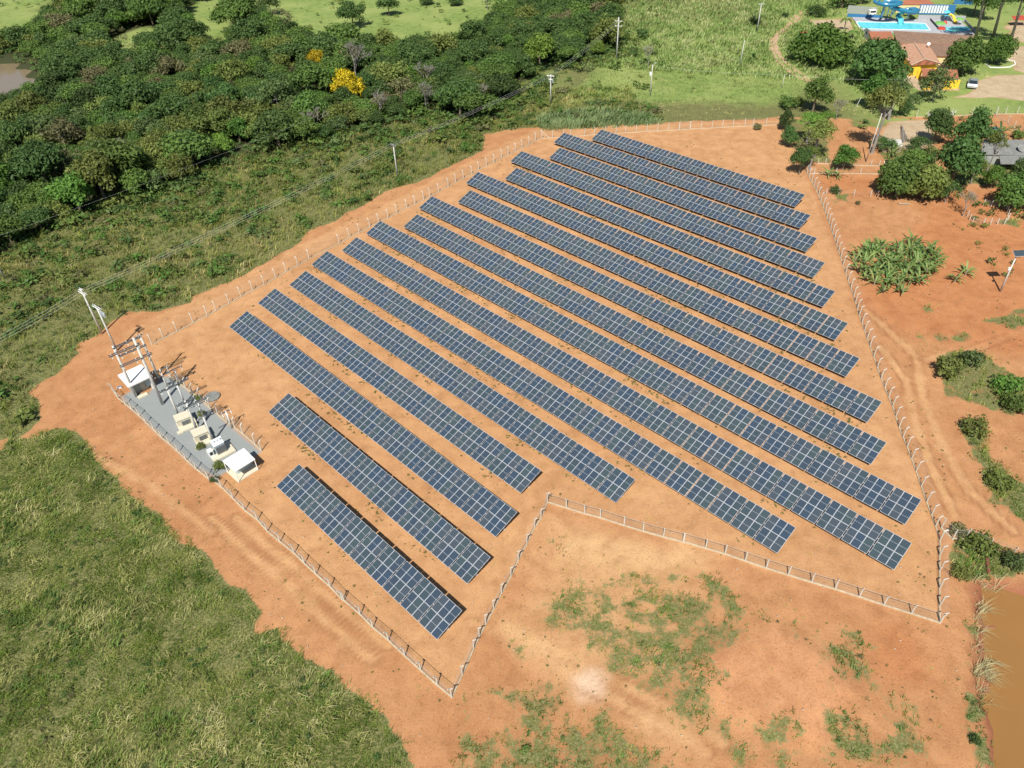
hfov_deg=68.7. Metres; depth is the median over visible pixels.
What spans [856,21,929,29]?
swimming pool
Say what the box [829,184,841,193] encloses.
shrub
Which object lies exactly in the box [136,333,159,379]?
switchyard pole
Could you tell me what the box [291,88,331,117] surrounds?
dense tree
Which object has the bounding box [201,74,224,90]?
dense tree
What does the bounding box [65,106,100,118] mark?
open tree
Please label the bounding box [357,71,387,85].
dense tree
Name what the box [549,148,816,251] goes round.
solar panel row
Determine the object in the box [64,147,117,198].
open tree
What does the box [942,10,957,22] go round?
toy slide
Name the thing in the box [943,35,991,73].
broadleaf tree
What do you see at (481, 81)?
open tree
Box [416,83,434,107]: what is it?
bare tree
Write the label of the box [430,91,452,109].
dense tree
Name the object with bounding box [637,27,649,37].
broadleaf tree
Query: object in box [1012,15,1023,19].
red canopy
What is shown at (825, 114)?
shrub
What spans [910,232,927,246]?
banana plant
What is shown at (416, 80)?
dense tree
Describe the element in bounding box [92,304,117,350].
utility pole
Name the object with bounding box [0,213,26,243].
dense tree
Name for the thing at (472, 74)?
open tree
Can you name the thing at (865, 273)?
banana plant
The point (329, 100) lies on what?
dense tree
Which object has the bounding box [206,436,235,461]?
transformer
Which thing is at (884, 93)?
broadleaf tree
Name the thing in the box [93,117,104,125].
dense tree
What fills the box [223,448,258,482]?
open shelter
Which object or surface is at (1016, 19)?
tall tree
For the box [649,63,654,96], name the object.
utility pole
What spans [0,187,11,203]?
dense tree
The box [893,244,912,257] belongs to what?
banana plant
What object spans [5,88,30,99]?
dense tree
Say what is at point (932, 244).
banana plant
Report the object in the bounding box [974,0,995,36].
tall tree
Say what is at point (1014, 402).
shrub
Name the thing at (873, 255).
banana plant
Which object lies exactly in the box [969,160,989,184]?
broadleaf tree
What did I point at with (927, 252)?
banana plant
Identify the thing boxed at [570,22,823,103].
meadow grass
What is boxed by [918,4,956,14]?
blue board
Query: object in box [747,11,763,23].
spiky bush
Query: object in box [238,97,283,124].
open tree
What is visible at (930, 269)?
banana plant
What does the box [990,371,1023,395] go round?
shrub
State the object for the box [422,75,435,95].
open tree
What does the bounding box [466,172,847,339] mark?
solar panel row
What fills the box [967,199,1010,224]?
stockade
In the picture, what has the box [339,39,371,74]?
bare tree
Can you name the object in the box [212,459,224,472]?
shrub
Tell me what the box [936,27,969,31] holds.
paddling pool
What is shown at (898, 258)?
banana plant
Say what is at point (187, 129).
dense tree
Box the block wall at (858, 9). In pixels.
[847,5,877,13]
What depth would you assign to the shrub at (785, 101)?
211.38 m
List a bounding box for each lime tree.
[211,132,235,153]
[245,55,262,76]
[521,31,555,67]
[590,39,605,54]
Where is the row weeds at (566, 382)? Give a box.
[244,146,911,562]
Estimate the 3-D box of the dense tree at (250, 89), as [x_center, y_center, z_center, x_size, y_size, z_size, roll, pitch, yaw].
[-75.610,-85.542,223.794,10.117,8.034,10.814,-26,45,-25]
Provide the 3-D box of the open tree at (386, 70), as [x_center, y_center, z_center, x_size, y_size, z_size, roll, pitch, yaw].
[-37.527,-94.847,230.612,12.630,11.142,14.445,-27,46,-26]
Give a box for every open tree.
[0,92,8,97]
[0,101,30,124]
[0,201,19,217]
[1,98,13,107]
[3,147,19,162]
[7,89,48,112]
[16,203,39,224]
[18,112,63,136]
[23,131,46,142]
[32,198,71,220]
[35,116,85,143]
[46,100,61,106]
[47,145,80,176]
[50,85,72,102]
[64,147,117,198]
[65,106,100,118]
[77,141,85,146]
[82,137,104,146]
[84,93,115,112]
[84,124,97,133]
[86,121,125,145]
[118,118,142,132]
[128,152,157,171]
[129,100,151,120]
[131,116,156,134]
[134,131,161,156]
[140,140,169,164]
[143,126,170,137]
[144,117,173,135]
[144,157,170,179]
[144,165,169,187]
[157,113,189,130]
[164,152,198,178]
[172,79,190,95]
[172,117,206,135]
[179,78,204,96]
[183,95,198,103]
[193,105,237,135]
[202,93,249,130]
[211,57,251,83]
[236,110,256,136]
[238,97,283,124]
[241,116,271,137]
[252,74,298,109]
[276,96,297,111]
[316,106,347,124]
[323,114,349,131]
[332,100,360,124]
[351,107,371,120]
[365,59,412,82]
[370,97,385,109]
[377,91,399,102]
[382,76,417,102]
[411,77,440,103]
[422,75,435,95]
[457,71,485,81]
[474,77,493,93]
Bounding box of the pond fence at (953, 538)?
[941,518,1023,553]
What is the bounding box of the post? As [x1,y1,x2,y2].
[865,114,881,161]
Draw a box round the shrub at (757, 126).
[753,123,761,129]
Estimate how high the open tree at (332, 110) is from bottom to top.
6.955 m
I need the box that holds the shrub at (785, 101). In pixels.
[778,94,798,108]
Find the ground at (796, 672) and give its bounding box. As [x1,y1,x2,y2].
[0,0,1023,767]
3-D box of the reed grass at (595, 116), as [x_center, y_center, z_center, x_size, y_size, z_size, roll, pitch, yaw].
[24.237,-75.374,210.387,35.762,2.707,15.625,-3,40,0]
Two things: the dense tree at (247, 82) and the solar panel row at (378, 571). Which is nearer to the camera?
the solar panel row at (378, 571)
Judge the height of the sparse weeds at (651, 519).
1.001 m
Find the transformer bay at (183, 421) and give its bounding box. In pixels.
[173,410,197,434]
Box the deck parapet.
[964,19,975,32]
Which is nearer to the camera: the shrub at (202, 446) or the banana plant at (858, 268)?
the shrub at (202, 446)
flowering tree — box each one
[305,49,323,64]
[329,68,365,95]
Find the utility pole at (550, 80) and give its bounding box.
[547,74,553,102]
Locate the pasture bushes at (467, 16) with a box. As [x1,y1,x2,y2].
[0,0,694,97]
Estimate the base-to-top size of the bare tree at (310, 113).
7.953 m
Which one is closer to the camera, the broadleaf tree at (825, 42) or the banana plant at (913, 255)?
the banana plant at (913, 255)
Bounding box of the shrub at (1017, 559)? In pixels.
[1000,548,1023,574]
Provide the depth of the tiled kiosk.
281.35 m
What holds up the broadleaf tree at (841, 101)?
on the ground at (796, 672)
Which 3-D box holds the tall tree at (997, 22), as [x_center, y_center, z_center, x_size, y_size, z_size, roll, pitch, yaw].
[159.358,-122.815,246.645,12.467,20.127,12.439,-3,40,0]
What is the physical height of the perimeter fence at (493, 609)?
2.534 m
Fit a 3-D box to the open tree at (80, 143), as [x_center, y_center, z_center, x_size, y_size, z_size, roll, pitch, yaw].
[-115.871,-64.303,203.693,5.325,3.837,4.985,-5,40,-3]
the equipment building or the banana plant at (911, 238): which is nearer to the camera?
the equipment building
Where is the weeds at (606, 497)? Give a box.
[104,141,1021,748]
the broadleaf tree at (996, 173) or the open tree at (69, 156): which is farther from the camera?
the open tree at (69, 156)
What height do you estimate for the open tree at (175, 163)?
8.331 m
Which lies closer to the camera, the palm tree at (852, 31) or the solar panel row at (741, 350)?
the solar panel row at (741, 350)
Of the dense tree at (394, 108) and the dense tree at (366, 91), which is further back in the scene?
the dense tree at (366, 91)
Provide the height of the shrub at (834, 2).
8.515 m
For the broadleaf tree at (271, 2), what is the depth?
305.33 m
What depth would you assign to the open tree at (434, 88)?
221.15 m
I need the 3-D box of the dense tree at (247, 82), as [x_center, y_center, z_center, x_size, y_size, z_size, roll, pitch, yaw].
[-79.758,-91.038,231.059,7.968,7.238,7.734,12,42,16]
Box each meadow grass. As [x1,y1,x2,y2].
[495,0,989,130]
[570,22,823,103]
[576,0,911,86]
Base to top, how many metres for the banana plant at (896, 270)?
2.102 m
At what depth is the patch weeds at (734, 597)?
87.16 m
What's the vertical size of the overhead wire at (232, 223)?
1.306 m
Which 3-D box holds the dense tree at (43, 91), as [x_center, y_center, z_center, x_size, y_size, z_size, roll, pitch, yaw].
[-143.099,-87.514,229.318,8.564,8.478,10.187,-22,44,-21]
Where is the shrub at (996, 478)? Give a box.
[983,466,1018,494]
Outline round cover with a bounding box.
[204,391,219,401]
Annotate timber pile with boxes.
[901,124,910,142]
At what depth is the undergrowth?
214.11 m
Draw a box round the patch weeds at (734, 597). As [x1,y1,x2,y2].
[512,151,1018,767]
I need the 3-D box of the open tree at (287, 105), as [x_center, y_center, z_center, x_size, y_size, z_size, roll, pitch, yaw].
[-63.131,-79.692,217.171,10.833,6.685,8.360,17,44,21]
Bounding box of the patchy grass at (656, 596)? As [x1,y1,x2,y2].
[450,428,1023,767]
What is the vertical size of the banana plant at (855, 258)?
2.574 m
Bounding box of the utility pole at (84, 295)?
[78,288,102,333]
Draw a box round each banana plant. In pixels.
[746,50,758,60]
[820,166,836,177]
[846,249,865,264]
[848,244,870,257]
[848,259,870,272]
[857,251,877,265]
[858,266,876,279]
[860,240,873,251]
[860,264,881,275]
[863,247,879,260]
[864,242,885,256]
[866,270,884,284]
[867,259,888,275]
[869,264,885,278]
[871,235,892,248]
[873,257,896,266]
[875,249,900,263]
[877,256,901,268]
[877,272,898,287]
[877,283,888,293]
[879,260,899,276]
[880,250,907,267]
[882,270,897,282]
[883,242,900,251]
[888,144,901,156]
[888,241,907,256]
[889,274,905,284]
[890,263,902,275]
[892,238,907,247]
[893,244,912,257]
[894,282,910,295]
[895,268,911,282]
[896,276,906,290]
[897,248,911,264]
[900,260,921,274]
[902,237,925,254]
[903,236,924,248]
[904,271,923,283]
[905,228,917,242]
[905,245,925,257]
[907,268,918,278]
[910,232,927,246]
[910,250,926,266]
[910,266,934,283]
[913,240,938,255]
[917,262,942,274]
[918,253,935,268]
[921,245,935,256]
[924,249,945,261]
[925,260,939,272]
[927,240,942,252]
[927,246,943,255]
[928,255,949,265]
[945,268,966,283]
[954,259,977,276]
[990,121,1016,137]
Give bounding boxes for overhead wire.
[84,162,358,290]
[87,144,389,286]
[88,152,382,291]
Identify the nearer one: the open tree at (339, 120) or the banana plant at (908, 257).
the banana plant at (908, 257)
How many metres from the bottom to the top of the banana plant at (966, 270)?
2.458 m
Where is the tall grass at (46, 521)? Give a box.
[0,427,412,767]
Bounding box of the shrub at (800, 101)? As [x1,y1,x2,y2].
[795,96,805,105]
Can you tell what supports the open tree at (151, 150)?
on the ground at (796, 672)
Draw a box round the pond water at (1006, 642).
[980,588,1023,767]
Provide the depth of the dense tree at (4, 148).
191.84 m
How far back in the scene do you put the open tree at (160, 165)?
186.83 m
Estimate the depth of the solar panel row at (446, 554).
104.96 m
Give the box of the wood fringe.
[0,23,647,286]
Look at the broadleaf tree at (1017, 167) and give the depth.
168.74 m
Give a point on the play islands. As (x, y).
(944, 22)
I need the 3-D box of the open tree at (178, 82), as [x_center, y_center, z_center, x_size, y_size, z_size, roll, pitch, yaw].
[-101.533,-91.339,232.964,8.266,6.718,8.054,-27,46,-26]
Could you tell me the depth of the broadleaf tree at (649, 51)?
241.44 m
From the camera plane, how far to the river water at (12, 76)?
260.57 m
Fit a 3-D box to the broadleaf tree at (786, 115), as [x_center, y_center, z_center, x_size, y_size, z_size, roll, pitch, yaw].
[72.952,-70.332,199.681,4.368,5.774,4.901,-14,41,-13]
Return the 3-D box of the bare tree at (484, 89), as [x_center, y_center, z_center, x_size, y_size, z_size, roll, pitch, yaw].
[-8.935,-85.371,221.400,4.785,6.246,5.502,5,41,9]
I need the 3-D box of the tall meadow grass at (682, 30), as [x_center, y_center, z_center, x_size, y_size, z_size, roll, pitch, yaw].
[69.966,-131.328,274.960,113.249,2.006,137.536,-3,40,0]
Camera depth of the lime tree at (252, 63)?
244.05 m
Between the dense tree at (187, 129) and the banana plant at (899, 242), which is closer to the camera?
the banana plant at (899, 242)
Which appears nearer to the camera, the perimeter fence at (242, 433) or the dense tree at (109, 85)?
the perimeter fence at (242, 433)
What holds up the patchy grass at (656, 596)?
on the ground at (796, 672)
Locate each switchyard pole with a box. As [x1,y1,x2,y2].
[108,337,163,404]
[112,335,146,396]
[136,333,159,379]
[151,365,169,386]
[159,383,177,413]
[165,365,181,381]
[170,377,188,402]
[176,396,206,427]
[191,400,206,419]
[196,412,212,439]
[221,408,232,428]
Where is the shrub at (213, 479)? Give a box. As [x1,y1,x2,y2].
[209,475,219,482]
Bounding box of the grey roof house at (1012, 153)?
[980,139,1023,164]
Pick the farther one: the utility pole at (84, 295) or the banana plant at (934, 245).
the banana plant at (934, 245)
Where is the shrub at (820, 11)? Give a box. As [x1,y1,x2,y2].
[806,3,826,15]
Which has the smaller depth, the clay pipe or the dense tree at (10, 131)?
the clay pipe
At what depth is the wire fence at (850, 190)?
171.11 m
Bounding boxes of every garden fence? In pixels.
[809,168,881,174]
[817,158,880,165]
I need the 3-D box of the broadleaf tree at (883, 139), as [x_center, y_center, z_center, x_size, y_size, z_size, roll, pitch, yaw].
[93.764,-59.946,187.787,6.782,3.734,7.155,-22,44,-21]
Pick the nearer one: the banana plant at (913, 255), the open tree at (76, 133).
the banana plant at (913, 255)
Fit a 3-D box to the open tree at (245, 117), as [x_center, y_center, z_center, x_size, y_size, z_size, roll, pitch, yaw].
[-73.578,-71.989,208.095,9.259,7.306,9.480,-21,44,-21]
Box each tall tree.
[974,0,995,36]
[992,0,1002,36]
[998,0,1023,39]
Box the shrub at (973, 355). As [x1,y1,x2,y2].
[959,349,986,370]
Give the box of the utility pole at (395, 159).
[391,144,397,175]
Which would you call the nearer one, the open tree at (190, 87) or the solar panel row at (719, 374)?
the solar panel row at (719, 374)
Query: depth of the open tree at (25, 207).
171.24 m
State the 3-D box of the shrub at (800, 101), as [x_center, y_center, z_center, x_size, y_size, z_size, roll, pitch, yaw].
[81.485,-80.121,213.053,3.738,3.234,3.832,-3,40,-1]
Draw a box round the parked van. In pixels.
[867,9,876,14]
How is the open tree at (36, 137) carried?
on the ground at (796, 672)
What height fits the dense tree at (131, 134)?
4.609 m
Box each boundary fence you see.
[916,107,1023,116]
[996,108,1023,130]
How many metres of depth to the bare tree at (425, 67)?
231.20 m
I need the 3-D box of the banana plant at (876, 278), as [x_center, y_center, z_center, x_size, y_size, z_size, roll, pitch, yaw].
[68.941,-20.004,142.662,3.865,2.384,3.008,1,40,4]
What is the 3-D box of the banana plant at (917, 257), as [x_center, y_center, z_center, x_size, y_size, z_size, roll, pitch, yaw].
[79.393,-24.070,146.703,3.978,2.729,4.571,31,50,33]
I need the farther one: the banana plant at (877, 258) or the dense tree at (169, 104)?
the dense tree at (169, 104)
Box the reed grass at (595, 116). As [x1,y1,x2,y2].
[535,104,662,131]
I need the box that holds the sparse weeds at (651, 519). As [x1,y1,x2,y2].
[99,137,1017,762]
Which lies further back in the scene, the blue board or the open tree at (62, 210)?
the blue board
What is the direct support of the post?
on the ground at (796, 672)
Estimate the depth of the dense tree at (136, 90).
217.71 m
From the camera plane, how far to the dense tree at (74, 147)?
197.99 m
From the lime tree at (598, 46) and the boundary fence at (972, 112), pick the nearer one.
the boundary fence at (972, 112)
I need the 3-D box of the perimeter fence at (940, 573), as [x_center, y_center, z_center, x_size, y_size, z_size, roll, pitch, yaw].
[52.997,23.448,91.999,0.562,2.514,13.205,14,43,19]
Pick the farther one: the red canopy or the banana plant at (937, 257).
the red canopy
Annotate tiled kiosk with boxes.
[895,0,933,12]
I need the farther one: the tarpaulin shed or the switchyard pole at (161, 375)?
the tarpaulin shed
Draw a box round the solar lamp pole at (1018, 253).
[999,250,1023,291]
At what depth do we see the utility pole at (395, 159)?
184.23 m
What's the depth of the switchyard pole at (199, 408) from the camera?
118.19 m
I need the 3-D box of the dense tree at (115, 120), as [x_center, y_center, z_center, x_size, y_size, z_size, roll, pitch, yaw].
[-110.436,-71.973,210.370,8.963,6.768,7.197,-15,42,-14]
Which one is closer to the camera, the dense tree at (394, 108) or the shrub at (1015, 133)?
the shrub at (1015, 133)
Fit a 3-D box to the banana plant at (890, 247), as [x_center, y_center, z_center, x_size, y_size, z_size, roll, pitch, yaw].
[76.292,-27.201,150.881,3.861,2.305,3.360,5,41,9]
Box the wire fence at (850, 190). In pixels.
[820,187,878,196]
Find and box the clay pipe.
[985,557,990,574]
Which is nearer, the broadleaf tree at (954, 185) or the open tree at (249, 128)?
the broadleaf tree at (954, 185)
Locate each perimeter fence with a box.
[107,383,208,479]
[147,130,541,344]
[166,365,261,451]
[200,467,451,697]
[450,492,549,697]
[542,118,778,138]
[546,493,946,623]
[807,164,948,539]
[939,530,949,623]
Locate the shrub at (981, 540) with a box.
[959,529,1007,558]
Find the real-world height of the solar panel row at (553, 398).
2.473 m
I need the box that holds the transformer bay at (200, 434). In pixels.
[190,425,213,450]
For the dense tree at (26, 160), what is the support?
on the ground at (796, 672)
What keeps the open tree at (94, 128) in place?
on the ground at (796, 672)
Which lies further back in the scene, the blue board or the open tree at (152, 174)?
the blue board
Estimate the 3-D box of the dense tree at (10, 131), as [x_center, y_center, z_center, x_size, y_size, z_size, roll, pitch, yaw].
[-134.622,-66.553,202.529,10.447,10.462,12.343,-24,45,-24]
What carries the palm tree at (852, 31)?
on the ground at (796, 672)
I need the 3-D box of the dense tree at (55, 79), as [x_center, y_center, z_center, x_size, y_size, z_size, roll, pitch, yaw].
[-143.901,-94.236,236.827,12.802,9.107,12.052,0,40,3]
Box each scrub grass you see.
[0,84,641,437]
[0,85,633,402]
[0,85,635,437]
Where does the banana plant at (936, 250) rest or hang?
on the ground at (796, 672)
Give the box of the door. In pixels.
[139,381,147,390]
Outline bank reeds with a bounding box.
[968,571,1012,763]
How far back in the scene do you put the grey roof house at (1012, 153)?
180.25 m
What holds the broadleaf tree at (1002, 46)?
on the ground at (796, 672)
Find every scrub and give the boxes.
[0,82,663,428]
[858,116,1023,276]
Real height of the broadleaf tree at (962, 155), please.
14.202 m
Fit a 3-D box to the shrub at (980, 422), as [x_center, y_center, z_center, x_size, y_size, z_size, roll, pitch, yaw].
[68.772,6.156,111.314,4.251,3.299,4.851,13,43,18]
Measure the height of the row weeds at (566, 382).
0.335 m
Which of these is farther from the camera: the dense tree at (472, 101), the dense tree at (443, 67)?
the dense tree at (443, 67)
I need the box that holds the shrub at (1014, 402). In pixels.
[997,390,1023,412]
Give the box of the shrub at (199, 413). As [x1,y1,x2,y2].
[197,410,205,416]
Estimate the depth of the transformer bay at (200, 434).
115.66 m
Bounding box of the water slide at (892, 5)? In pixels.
[873,0,920,23]
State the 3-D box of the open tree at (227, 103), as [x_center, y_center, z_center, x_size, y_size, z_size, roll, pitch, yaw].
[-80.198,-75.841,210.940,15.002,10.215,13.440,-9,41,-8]
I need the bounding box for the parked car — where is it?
[966,78,977,88]
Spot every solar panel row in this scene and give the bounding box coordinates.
[229,311,516,536]
[258,289,540,492]
[269,393,489,582]
[277,464,461,638]
[290,271,634,502]
[311,251,795,552]
[342,237,911,569]
[366,221,920,524]
[403,214,886,463]
[419,196,881,421]
[458,190,859,376]
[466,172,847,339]
[505,168,834,306]
[511,151,824,277]
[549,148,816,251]
[554,133,810,227]
[592,130,804,206]
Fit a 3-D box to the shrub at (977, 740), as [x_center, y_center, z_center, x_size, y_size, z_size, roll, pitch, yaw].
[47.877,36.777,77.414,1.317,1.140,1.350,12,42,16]
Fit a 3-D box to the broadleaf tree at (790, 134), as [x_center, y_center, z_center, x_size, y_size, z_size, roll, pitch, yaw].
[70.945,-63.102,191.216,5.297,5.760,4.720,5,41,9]
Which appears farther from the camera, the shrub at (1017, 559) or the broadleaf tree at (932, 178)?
the broadleaf tree at (932, 178)
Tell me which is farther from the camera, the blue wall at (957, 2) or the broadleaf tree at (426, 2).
the broadleaf tree at (426, 2)
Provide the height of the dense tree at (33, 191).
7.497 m
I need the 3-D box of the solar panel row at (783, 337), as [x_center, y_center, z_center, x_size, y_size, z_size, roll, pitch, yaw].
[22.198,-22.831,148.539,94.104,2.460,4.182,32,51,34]
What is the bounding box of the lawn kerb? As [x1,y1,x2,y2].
[985,59,1015,67]
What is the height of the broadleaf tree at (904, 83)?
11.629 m
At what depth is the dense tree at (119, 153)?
180.78 m
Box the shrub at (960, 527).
[949,521,968,537]
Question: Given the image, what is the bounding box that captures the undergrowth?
[0,0,627,256]
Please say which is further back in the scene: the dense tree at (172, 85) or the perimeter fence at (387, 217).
the dense tree at (172, 85)
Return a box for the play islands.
[935,20,946,24]
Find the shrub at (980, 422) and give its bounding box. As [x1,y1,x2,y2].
[960,414,992,438]
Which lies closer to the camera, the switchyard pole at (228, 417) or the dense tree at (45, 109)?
the switchyard pole at (228, 417)
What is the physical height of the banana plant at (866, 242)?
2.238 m
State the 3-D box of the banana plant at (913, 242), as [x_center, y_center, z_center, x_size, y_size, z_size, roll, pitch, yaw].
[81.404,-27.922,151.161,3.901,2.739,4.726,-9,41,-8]
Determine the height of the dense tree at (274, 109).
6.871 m
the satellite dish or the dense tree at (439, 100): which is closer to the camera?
the satellite dish
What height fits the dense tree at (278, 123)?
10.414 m
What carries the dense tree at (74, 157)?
on the ground at (796, 672)
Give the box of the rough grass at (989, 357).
[810,147,1023,630]
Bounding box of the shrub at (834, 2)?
[826,0,859,7]
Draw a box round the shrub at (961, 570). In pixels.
[949,561,972,582]
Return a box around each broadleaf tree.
[127,0,165,25]
[256,0,280,9]
[334,0,365,23]
[375,0,400,15]
[419,0,432,4]
[448,0,463,5]
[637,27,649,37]
[643,45,655,65]
[779,109,795,128]
[780,125,800,146]
[786,20,855,66]
[788,147,812,174]
[796,110,830,143]
[800,119,838,157]
[803,75,835,111]
[804,145,822,170]
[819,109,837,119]
[831,99,847,118]
[833,143,860,169]
[847,37,915,85]
[854,72,890,108]
[863,77,909,153]
[870,135,899,149]
[875,153,924,195]
[879,77,913,120]
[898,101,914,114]
[900,147,935,164]
[902,160,953,200]
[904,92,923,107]
[905,135,935,150]
[918,64,959,100]
[924,107,957,143]
[928,131,987,180]
[934,179,964,201]
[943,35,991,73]
[951,104,995,140]
[960,0,976,15]
[960,190,978,215]
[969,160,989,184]
[972,0,1005,18]
[981,164,1006,187]
[985,33,1019,63]
[985,128,1009,171]
[992,169,1023,208]
[1009,157,1023,173]
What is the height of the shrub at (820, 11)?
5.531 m
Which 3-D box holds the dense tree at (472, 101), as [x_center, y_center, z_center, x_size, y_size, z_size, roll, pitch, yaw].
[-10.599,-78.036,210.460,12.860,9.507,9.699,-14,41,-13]
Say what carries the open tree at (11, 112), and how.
on the ground at (796, 672)
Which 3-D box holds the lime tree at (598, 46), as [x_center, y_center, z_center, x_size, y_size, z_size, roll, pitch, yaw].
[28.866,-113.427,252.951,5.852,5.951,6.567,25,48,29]
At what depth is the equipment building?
124.94 m
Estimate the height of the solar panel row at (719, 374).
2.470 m
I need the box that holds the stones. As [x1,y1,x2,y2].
[55,148,1010,762]
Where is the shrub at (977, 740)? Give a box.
[968,733,982,746]
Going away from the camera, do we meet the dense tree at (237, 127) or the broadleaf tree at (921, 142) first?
the broadleaf tree at (921, 142)
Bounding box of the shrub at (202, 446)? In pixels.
[195,441,204,449]
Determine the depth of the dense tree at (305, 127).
200.60 m
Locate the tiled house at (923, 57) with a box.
[863,28,973,89]
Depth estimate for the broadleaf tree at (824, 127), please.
181.25 m
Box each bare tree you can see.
[301,106,327,123]
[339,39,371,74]
[368,88,386,113]
[413,62,435,77]
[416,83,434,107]
[478,83,488,93]
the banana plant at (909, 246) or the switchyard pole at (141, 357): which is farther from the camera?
the banana plant at (909, 246)
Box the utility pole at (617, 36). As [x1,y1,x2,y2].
[615,17,621,57]
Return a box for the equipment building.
[118,364,153,398]
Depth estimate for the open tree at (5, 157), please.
188.98 m
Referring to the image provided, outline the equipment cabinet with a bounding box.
[236,463,250,473]
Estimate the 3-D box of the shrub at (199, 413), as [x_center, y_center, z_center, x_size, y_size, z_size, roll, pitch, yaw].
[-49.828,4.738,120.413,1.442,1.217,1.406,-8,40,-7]
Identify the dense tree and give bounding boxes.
[0,95,5,104]
[0,117,31,145]
[0,135,18,147]
[0,141,12,164]
[0,142,66,182]
[0,162,20,191]
[0,178,29,203]
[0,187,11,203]
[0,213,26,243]
[4,190,36,210]
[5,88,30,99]
[14,173,39,181]
[15,111,43,131]
[18,204,52,230]
[19,80,44,90]
[19,138,50,147]
[20,179,50,200]
[29,103,59,116]
[30,142,55,148]
[31,84,55,100]
[34,70,71,91]
[34,181,69,207]
[44,169,96,211]
[49,176,70,198]
[51,101,76,118]
[52,142,70,150]
[56,81,92,101]
[58,116,94,139]
[66,144,84,155]
[70,84,103,112]
[71,154,84,160]
[74,144,92,155]
[82,136,150,174]
[83,109,100,123]
[91,74,122,96]
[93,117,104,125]
[97,93,132,121]
[99,115,130,138]
[114,108,136,121]
[116,167,149,194]
[118,73,145,85]
[118,76,161,109]
[124,129,144,140]
[125,137,138,146]
[134,105,167,121]
[143,80,172,100]
[144,91,191,117]
[156,129,215,166]
[158,86,187,98]
[161,81,179,89]
[165,128,194,136]
[181,103,210,133]
[193,91,210,104]
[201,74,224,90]
[202,86,219,94]
[206,81,237,100]
[221,117,252,142]
[229,83,240,100]
[238,76,260,90]
[239,83,272,99]
[247,91,261,101]
[249,108,294,148]
[264,70,287,83]
[265,107,282,116]
[275,108,307,135]
[283,81,301,92]
[284,75,307,90]
[286,115,322,139]
[288,62,331,90]
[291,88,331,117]
[309,123,332,136]
[313,67,338,92]
[313,90,327,95]
[317,93,336,104]
[321,96,334,107]
[332,84,357,103]
[341,95,371,111]
[355,101,378,118]
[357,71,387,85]
[361,85,373,97]
[365,108,384,121]
[369,79,395,95]
[382,103,407,114]
[384,94,404,107]
[402,88,423,109]
[409,75,431,98]
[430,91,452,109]
[431,62,458,83]
[433,71,455,90]
[433,76,481,114]
[452,89,498,116]
[477,95,498,113]
[480,51,522,71]
[480,73,520,98]
[483,61,514,78]
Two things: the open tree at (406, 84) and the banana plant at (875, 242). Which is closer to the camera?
the banana plant at (875, 242)
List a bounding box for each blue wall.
[847,13,880,17]
[954,0,971,4]
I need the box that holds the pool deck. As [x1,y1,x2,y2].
[852,17,974,34]
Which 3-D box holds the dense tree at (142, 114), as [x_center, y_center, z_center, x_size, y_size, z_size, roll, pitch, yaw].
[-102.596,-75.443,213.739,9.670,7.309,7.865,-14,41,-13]
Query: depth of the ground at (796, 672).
106.27 m
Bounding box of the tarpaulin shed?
[881,139,902,152]
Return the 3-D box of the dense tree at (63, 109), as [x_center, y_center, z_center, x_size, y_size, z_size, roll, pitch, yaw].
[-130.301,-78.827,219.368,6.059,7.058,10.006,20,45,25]
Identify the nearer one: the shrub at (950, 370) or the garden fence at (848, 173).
the shrub at (950, 370)
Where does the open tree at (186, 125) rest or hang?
on the ground at (796, 672)
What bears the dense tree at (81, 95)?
on the ground at (796, 672)
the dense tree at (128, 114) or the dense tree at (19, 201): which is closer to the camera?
the dense tree at (19, 201)
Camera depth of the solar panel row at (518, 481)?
120.46 m
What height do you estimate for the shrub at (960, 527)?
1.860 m
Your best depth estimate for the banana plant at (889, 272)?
143.08 m
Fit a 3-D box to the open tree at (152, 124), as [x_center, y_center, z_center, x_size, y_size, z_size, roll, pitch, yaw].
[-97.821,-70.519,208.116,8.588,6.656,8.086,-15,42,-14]
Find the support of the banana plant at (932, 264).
on the ground at (796, 672)
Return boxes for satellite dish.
[1018,144,1023,151]
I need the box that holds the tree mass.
[0,0,629,98]
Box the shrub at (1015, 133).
[1012,129,1023,138]
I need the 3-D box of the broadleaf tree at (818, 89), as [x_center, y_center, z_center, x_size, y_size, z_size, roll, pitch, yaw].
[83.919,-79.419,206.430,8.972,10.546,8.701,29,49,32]
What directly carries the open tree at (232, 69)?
on the ground at (796, 672)
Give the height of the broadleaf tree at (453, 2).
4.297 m
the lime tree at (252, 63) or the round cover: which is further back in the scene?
the lime tree at (252, 63)
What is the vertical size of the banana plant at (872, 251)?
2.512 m
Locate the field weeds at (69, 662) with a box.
[0,434,407,767]
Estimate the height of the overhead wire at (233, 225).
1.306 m
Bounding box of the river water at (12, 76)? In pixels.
[0,63,33,93]
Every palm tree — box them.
[839,18,851,29]
[847,30,858,36]
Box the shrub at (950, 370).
[935,355,966,379]
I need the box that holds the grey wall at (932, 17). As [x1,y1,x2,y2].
[917,15,965,21]
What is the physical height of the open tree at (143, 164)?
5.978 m
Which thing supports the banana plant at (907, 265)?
on the ground at (796, 672)
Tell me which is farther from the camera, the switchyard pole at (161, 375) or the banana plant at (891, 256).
the banana plant at (891, 256)
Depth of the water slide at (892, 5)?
270.15 m

